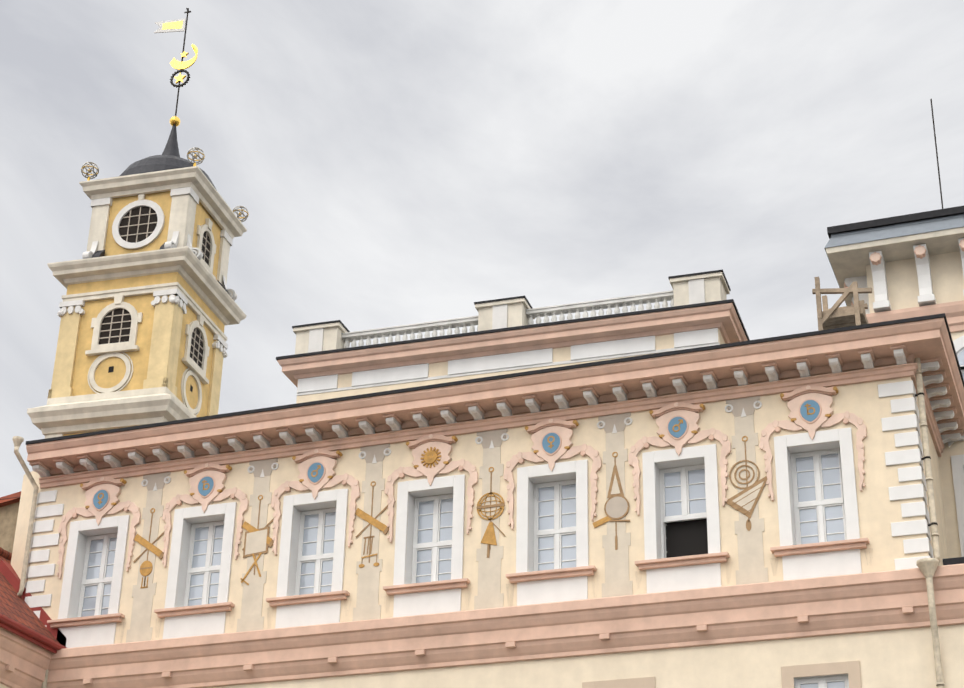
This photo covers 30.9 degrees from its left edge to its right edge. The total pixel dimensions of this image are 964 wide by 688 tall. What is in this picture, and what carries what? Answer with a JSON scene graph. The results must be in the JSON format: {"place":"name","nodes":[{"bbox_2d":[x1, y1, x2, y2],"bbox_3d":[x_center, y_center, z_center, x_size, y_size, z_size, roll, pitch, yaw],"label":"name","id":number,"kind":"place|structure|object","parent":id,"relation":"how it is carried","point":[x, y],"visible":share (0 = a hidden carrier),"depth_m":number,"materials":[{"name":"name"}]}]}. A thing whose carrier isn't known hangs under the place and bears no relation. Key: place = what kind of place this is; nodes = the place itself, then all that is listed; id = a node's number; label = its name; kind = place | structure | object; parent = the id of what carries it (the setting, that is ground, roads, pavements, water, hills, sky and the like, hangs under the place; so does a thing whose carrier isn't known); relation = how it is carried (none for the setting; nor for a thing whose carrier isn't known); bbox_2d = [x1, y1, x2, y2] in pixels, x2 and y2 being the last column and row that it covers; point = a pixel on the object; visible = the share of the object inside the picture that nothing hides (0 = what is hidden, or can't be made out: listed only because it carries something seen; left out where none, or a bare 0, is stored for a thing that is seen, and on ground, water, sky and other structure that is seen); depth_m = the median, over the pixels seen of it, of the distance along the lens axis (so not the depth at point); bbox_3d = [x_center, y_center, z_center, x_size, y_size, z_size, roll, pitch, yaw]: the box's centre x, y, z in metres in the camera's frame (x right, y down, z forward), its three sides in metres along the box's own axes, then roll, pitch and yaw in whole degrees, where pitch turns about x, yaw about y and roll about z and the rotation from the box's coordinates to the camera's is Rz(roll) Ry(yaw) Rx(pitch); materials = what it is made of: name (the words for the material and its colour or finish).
{"place":"outdoors","nodes":[
{"label":"outdoors","id":0,"kind":"place"},
{"bbox_2d":[0,491,20,552],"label":"old wall","id":1,"kind":"structure","parent":0,"point":[9,506],"depth_m":44.91,"materials":[{"name":"paint"}]},
{"bbox_2d":[0,547,66,653],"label":"wing roof","id":2,"kind":"structure","parent":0,"point":[19,617],"depth_m":34.09,"materials":[{"name":"red tile"}]},
{"bbox_2d":[0,0,963,496],"label":"sky","id":3,"kind":"structure","parent":0,"point":[391,163],"materials":[{"name":"grey"}]},
{"bbox_3d":[-18.946,3.427,16.014,7.150,11.860,40.000,-8,-28,19],"label":"left wing","id":4,"kind":"object","parent":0,"visible":0},
{"bbox_2d":[12,436,38,596],"bbox_3d":[-9.415,3.506,35.399,0.224,3.254,0.808,-18,-32,33],"label":"downpipe","id":5,"kind":"object","parent":4,"relation":"attached to","point":[18,441],"visible":1,"depth_m":35.74,"materials":[{"name":"beige metal"}]},
{"bbox_2d":[41,669,48,687],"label":"downpipe","id":6,"kind":"structure","parent":4,"relation":"attached to","point":[44,684],"depth_m":33.70,"materials":[{"name":"beige metal"}]},
{"bbox_2d":[27,8,246,438],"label":"tower","id":7,"kind":"structure","parent":4,"relation":"on","point":[150,309],"depth_m":44.34,"materials":[{"name":"yellow paint"}]},
{"bbox_2d":[81,162,98,180],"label":"ornamental sphere","id":8,"kind":"object","parent":7,"relation":"on","point":[89,170],"visible":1,"depth_m":46.25,"materials":[{"name":"gold metal"}]},
{"bbox_2d":[154,8,197,87],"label":"weather vane","id":9,"kind":"object","parent":7,"relation":"attached to","point":[177,25],"visible":0.98,"depth_m":49.23,"materials":[{"name":"gold metal"}]},
{"bbox_2d":[187,147,204,165],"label":"ornamental sphere","id":10,"kind":"object","parent":7,"relation":"on","point":[195,156],"visible":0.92,"depth_m":45.51,"materials":[{"name":"gold metal"}]},
{"bbox_2d":[233,206,248,221],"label":"ornamental sphere","id":11,"kind":"object","parent":7,"relation":"on","point":[240,213],"visible":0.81,"depth_m":48.15,"materials":[{"name":"gold metal"}]},
{"label":"ground","id":12,"kind":"structure","parent":0,"visible":0},
{"bbox_2d":[11,363,963,687],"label":"block wall","id":13,"kind":"structure","parent":12,"relation":"on","point":[897,659],"depth_m":31.09,"materials":[{"name":"beige paint"}]},
{"bbox_2d":[47,515,129,647],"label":"window","id":14,"kind":"structure","parent":13,"relation":"attached to","point":[96,619],"depth_m":34.76,"materials":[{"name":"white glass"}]},
{"bbox_2d":[56,477,140,578],"bbox_3d":[-7.730,3.652,35.068,1.887,2.059,0.145,-8,-28,19],"label":"cartouche","id":15,"kind":"object","parent":13,"relation":"attached to","point":[102,494],"visible":1,"depth_m":35.26,"materials":[{"name":"pink paint"}]},
{"bbox_2d":[126,472,170,642],"bbox_3d":[-6.582,4.211,34.379,0.774,3.570,0.031,-8,-28,19],"label":"decorative pilaster","id":16,"kind":"object","parent":13,"relation":"attached to","point":[143,593],"visible":0.96,"depth_m":34.34,"materials":[{"name":"beige paint"}]},
{"bbox_2d":[154,502,236,638],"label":"window","id":17,"kind":"structure","parent":13,"relation":"attached to","point":[205,608],"depth_m":33.98,"materials":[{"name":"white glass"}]},
{"bbox_2d":[162,463,248,567],"bbox_3d":[-5.478,3.323,34.303,1.888,2.058,0.145,-8,-28,19],"label":"cartouche","id":18,"kind":"object","parent":13,"relation":"attached to","point":[206,482],"visible":1,"depth_m":34.50,"materials":[{"name":"pink paint"}]},
{"bbox_2d":[236,458,278,631],"bbox_3d":[-4.330,3.882,33.615,0.774,3.570,0.029,-8,-28,19],"label":"decorative pilaster","id":19,"kind":"object","parent":13,"relation":"attached to","point":[258,540],"visible":0.96,"depth_m":33.59,"materials":[{"name":"beige paint"}]},
{"bbox_2d":[266,489,349,628],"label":"window","id":20,"kind":"structure","parent":13,"relation":"attached to","point":[318,596],"depth_m":33.23,"materials":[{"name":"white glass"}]},
{"bbox_2d":[271,449,360,555],"bbox_3d":[-3.227,2.995,33.539,1.886,2.060,0.145,-8,-28,19],"label":"cartouche","id":21,"kind":"object","parent":13,"relation":"attached to","point":[316,468],"visible":1,"depth_m":33.73,"materials":[{"name":"pink paint"}]},
{"bbox_2d":[352,443,390,620],"bbox_3d":[-2.079,3.554,32.852,0.774,3.570,0.028,-8,-28,19],"label":"decorative pilaster","id":22,"kind":"object","parent":13,"relation":"attached to","point":[368,570],"visible":0.94,"depth_m":32.81,"materials":[{"name":"beige paint"}]},
{"bbox_2d":[383,474,469,616],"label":"window","id":23,"kind":"structure","parent":13,"relation":"attached to","point":[438,582],"depth_m":32.47,"materials":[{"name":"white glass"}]},
{"bbox_2d":[384,434,477,542],"bbox_3d":[-0.976,2.665,32.776,1.886,2.058,0.145,-8,-28,19],"label":"cartouche","id":24,"kind":"object","parent":13,"relation":"attached to","point":[431,453],"visible":1,"depth_m":32.97,"materials":[{"name":"pink paint"}]},
{"bbox_2d":[24,380,933,626],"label":"quoins","id":25,"kind":"object","parent":13,"relation":"attached to","point":[914,527],"visible":0.85,"depth_m":30.05,"materials":[{"name":"white paint"}]},
{"bbox_2d":[0,564,963,687],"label":"string course","id":26,"kind":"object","parent":13,"relation":"attached to","point":[838,605],"depth_m":30.75,"materials":[{"name":"pink paint"}]},
{"bbox_2d":[474,428,508,609],"bbox_3d":[0.154,3.228,32.094,0.675,3.570,0.028,-8,-28,19],"label":"decorative pilaster","id":27,"kind":"object","parent":13,"relation":"attached to","point":[489,554],"visible":1,"depth_m":32.06,"materials":[{"name":"beige paint"}]},
{"bbox_2d":[25,313,963,488],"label":"cornice","id":28,"kind":"structure","parent":13,"relation":"attached to","point":[925,337],"depth_m":32.47,"materials":[{"name":"pink"}]},
{"bbox_2d":[276,299,749,403],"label":"attic block","id":29,"kind":"structure","parent":28,"relation":"on","point":[338,373],"depth_m":35.98,"materials":[{"name":"white paint"}]},
{"bbox_2d":[292,269,730,353],"bbox_3d":[0.494,-0.402,36.768,9.450,0.800,0.880,-7,-28,16],"label":"balustrade","id":30,"kind":"object","parent":29,"relation":"on","point":[701,287],"visible":0.6,"depth_m":36.49,"materials":[{"name":"white stone"}]},
{"bbox_2d":[812,277,871,330],"bbox_3d":[6.943,-0.428,33.095,1.112,1.600,0.948,-8,-28,19],"label":"roof scaffold","id":31,"kind":"object","parent":28,"relation":"on","point":[835,315],"visible":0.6,"depth_m":32.86,"materials":[{"name":"brown wood"}]},
{"bbox_2d":[29,345,963,476],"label":"cornice brackets","id":32,"kind":"object","parent":13,"relation":"attached to","point":[421,418],"visible":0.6,"depth_m":32.66,"materials":[{"name":"white paint"}]},
{"bbox_2d":[506,460,596,605],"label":"window","id":33,"kind":"structure","parent":13,"relation":"attached to","point":[563,570],"depth_m":31.70,"materials":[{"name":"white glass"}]},
{"bbox_2d":[503,419,601,529],"bbox_3d":[1.276,2.337,32.011,1.887,2.058,0.145,-8,-28,19],"label":"cartouche","id":34,"kind":"object","parent":13,"relation":"attached to","point":[552,442],"visible":0.98,"depth_m":32.21,"materials":[{"name":"pink paint"}]},
{"bbox_2d":[593,412,632,597],"bbox_3d":[2.358,2.905,31.345,0.775,3.570,0.031,-8,-28,19],"label":"decorative pilaster","id":35,"kind":"object","parent":13,"relation":"attached to","point":[616,541],"visible":1,"depth_m":31.27,"materials":[{"name":"beige paint"}]},
{"bbox_2d":[582,677,655,687],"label":"window","id":36,"kind":"structure","parent":13,"relation":"attached to","point":[646,682],"depth_m":29.83,"materials":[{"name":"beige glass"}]},
{"bbox_2d":[628,402,730,515],"bbox_3d":[3.526,2.009,31.247,1.886,2.060,0.145,-8,-28,19],"label":"cartouche","id":37,"kind":"object","parent":13,"relation":"attached to","point":[678,426],"visible":0.98,"depth_m":31.45,"materials":[{"name":"pink paint"}]},
{"bbox_2d":[635,444,729,592],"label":"window","id":38,"kind":"structure","parent":13,"relation":"attached to","point":[687,493],"depth_m":30.96,"materials":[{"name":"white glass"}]},
{"bbox_2d":[725,396,768,584],"bbox_3d":[4.647,2.571,30.569,0.820,3.570,0.029,-8,-28,19],"label":"decorative pilaster","id":39,"kind":"object","parent":13,"relation":"attached to","point":[749,527],"visible":0.96,"depth_m":30.52,"materials":[{"name":"beige paint"}]},
{"bbox_2d":[759,385,866,500],"bbox_3d":[5.778,1.679,30.483,1.886,2.058,0.145,-8,-28,19],"label":"cartouche","id":40,"kind":"object","parent":13,"relation":"attached to","point":[810,409],"visible":1,"depth_m":30.69,"materials":[{"name":"pink paint"}]},
{"bbox_2d":[770,428,869,580],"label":"window","id":41,"kind":"structure","parent":13,"relation":"attached to","point":[830,541],"depth_m":30.18,"materials":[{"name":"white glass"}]},
{"bbox_2d":[781,661,861,687],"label":"window","id":42,"kind":"structure","parent":13,"relation":"attached to","point":[851,679],"depth_m":28.75,"materials":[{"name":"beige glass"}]},
{"bbox_2d":[914,358,943,687],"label":"downpipe","id":43,"kind":"object","parent":13,"relation":"attached to","point":[927,567],"visible":0.75,"depth_m":29.10,"materials":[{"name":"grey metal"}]},
{"bbox_2d":[866,251,963,557],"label":"wall","id":44,"kind":"structure","parent":12,"relation":"on","point":[947,276],"depth_m":35.15,"materials":[{"name":"beige paint"}]},
{"bbox_2d":[824,206,963,332],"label":"cornice","id":45,"kind":"structure","parent":44,"relation":"attached to","point":[848,248],"depth_m":35.26,"materials":[{"name":"white paint"}]},
{"bbox_2d":[844,238,963,313],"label":"brackets","id":46,"kind":"object","parent":44,"relation":"attached to","point":[926,297],"visible":0.33,"depth_m":35.16,"materials":[{"name":"white paint"}]},
{"bbox_2d":[930,99,942,208],"bbox_3d":[9.661,-3.701,36.917,0.116,3.567,0.116,-8,-28,19],"label":"lightning rod","id":47,"kind":"object","parent":44,"relation":"on","point":[936,154],"visible":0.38,"depth_m":37.07,"materials":[{"name":"grey metal"}]},
{"bbox_2d":[947,336,963,556],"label":"building windows","id":48,"kind":"structure","parent":44,"relation":"attached to","point":[957,462],"depth_m":33.26,"materials":[{"name":"white paint"}]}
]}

